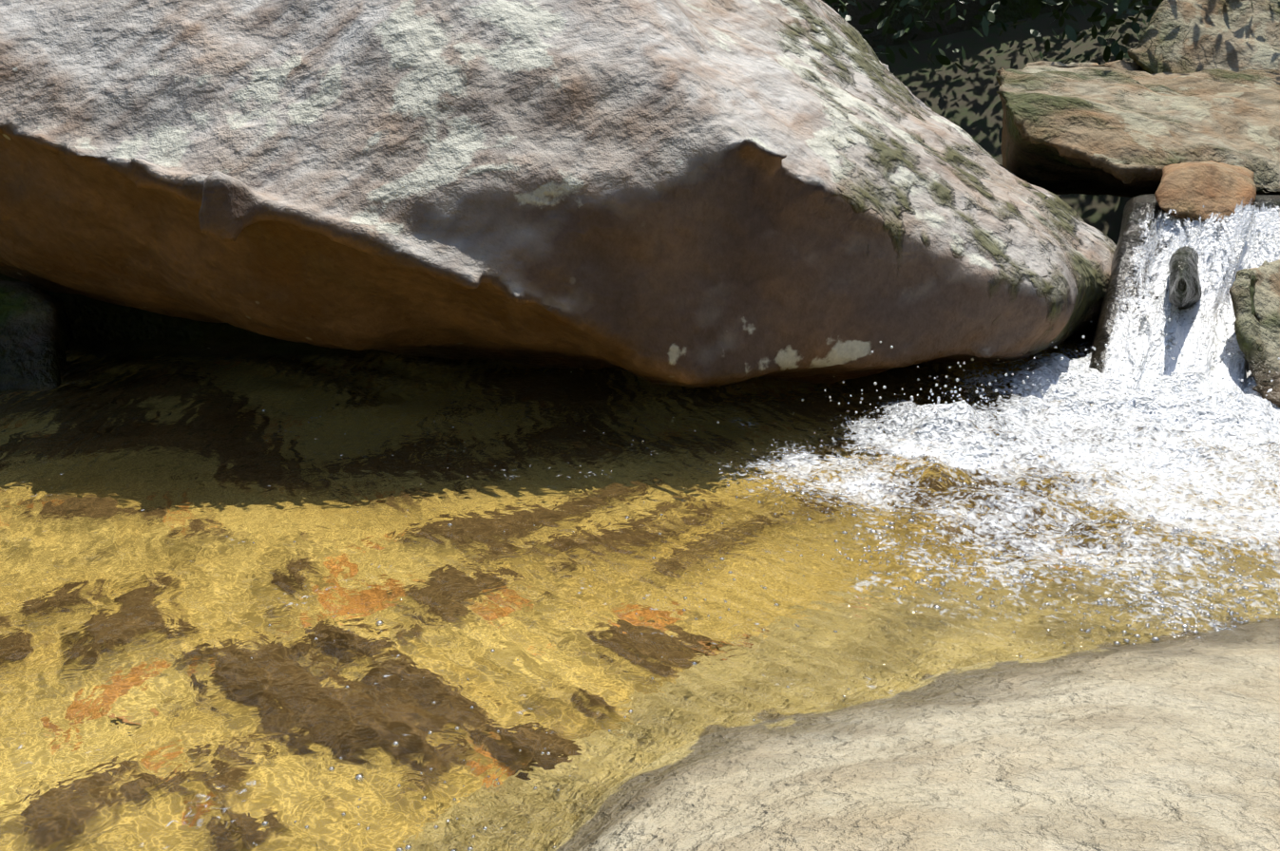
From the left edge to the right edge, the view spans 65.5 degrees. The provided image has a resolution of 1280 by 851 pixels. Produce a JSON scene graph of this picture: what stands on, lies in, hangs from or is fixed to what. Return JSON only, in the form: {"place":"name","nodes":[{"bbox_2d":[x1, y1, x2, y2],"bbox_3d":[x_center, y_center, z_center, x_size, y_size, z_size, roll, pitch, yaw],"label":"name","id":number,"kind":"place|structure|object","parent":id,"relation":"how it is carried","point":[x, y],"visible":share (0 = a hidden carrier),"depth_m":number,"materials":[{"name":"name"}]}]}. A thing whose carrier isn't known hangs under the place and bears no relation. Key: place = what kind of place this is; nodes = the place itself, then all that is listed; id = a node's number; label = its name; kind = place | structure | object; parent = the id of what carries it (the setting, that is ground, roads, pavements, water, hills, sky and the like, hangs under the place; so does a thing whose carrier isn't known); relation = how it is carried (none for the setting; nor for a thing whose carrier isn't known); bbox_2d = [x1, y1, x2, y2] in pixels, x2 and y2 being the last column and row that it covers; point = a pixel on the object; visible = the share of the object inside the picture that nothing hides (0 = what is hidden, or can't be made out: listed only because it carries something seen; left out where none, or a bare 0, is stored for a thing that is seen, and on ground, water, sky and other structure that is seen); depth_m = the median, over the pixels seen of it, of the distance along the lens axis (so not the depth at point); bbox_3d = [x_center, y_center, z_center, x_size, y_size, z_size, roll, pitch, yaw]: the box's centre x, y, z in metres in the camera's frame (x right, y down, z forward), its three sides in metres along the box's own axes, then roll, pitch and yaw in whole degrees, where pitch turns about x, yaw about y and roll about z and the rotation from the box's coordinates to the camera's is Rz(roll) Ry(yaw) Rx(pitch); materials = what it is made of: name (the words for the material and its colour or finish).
{"place":"outdoors","nodes":[
{"label":"outdoors","id":0,"kind":"place"},
{"bbox_2d":[0,330,1279,850],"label":"stream water","id":1,"kind":"structure","parent":0,"point":[152,490],"depth_m":1.60,"materials":[{"name":"yellow liquid"}]},
{"bbox_2d":[250,396,1279,850],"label":"water bubbles","id":2,"kind":"object","parent":1,"relation":"on","point":[1133,577],"visible":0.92,"depth_m":1.61},
{"bbox_2d":[570,297,1279,452],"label":"water spray","id":3,"kind":"object","parent":1,"relation":"on","point":[1065,383],"visible":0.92,"depth_m":2.31,"materials":[{"name":"white liquid"}]},
{"bbox_2d":[821,0,1098,48],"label":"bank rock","id":4,"kind":"object","parent":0,"point":[1005,13],"depth_m":7.30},
{"bbox_2d":[872,0,1160,245],"bbox_3d":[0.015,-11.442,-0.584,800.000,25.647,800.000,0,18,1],"label":"terrain","id":5,"kind":"structure","parent":0,"point":[970,104],"depth_m":6.89,"materials":[{"name":"green plant"}]},
{"bbox_2d":[0,273,273,339],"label":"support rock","id":6,"kind":"object","parent":5,"relation":"on","point":[88,317],"visible":0.04,"depth_m":3.14,"materials":[{"name":"black stone"}]},
{"bbox_2d":[1127,0,1279,74],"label":"rock","id":7,"kind":"object","parent":5,"relation":"on","point":[1255,48],"visible":0.54,"depth_m":5.05,"materials":[{"name":"beige stone"}]},
{"bbox_2d":[1120,13,1267,57],"bbox_3d":[2.748,-1.919,5.115,0.567,0.478,0.804,-5,19,-15],"label":"foliage","id":8,"kind":"object","parent":7,"relation":"on","point":[1174,38],"visible":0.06,"depth_m":5.00,"materials":[{"name":"green plant"}]},
{"bbox_2d":[821,0,1253,117],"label":"bank foliage","id":9,"kind":"object","parent":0,"point":[1121,6],"visible":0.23,"depth_m":6.25,"materials":[{"name":"green plant"}]},
{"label":"stream bed ground","id":10,"kind":"structure","parent":0,"visible":0},
{"bbox_2d":[0,280,73,390],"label":"rock","id":11,"kind":"object","parent":10,"relation":"on","point":[36,335],"visible":0.69,"depth_m":2.68,"materials":[{"name":"grey stone"}]},
{"bbox_2d":[0,0,1116,387],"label":"boulder","id":12,"kind":"object","parent":10,"relation":"on","point":[696,192],"visible":0.96,"depth_m":2.27,"materials":[{"name":"grey stone"}]},
{"bbox_2d":[549,619,1279,850],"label":"foreground rock","id":13,"kind":"object","parent":10,"relation":"on","point":[1170,746],"visible":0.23,"depth_m":0.93,"materials":[{"name":"beige stone"}]},
{"bbox_2d":[1088,193,1279,373],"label":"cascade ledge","id":14,"kind":"object","parent":10,"relation":"on","point":[1136,209],"visible":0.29,"depth_m":2.92,"materials":[{"name":"grey stone"}]},
{"bbox_2d":[995,59,1279,197],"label":"rock","id":15,"kind":"object","parent":14,"relation":"on","point":[1123,128],"visible":0.79,"depth_m":3.74,"materials":[{"name":"brown stone"}]},
{"bbox_2d":[1168,246,1202,309],"bbox_3d":[1.554,-0.406,2.836,0.098,0.202,0.615,10,20,28],"label":"cascade rock","id":16,"kind":"object","parent":14,"relation":"on","point":[1185,293],"visible":0.88,"depth_m":2.69,"materials":[{"name":"grey stone"}]},
{"bbox_2d":[1101,198,1279,392],"bbox_3d":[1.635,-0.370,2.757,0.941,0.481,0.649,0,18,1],"label":"cascade water","id":17,"kind":"structure","parent":14,"relation":"on","point":[1161,267],"depth_m":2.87,"materials":[{"name":"white liquid"}]},
{"bbox_2d":[1154,160,1256,224],"bbox_3d":[1.810,-0.728,3.189,0.276,0.229,0.691,9,20,27],"label":"rock","id":18,"kind":"object","parent":14,"relation":"on","point":[1185,190],"visible":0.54,"depth_m":3.00,"materials":[{"name":"brown stone"}]},
{"bbox_2d":[1229,259,1279,407],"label":"rock","id":19,"kind":"object","parent":10,"relation":"on","point":[1254,293],"visible":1,"depth_m":2.55,"materials":[{"name":"grey stone"}]}
]}

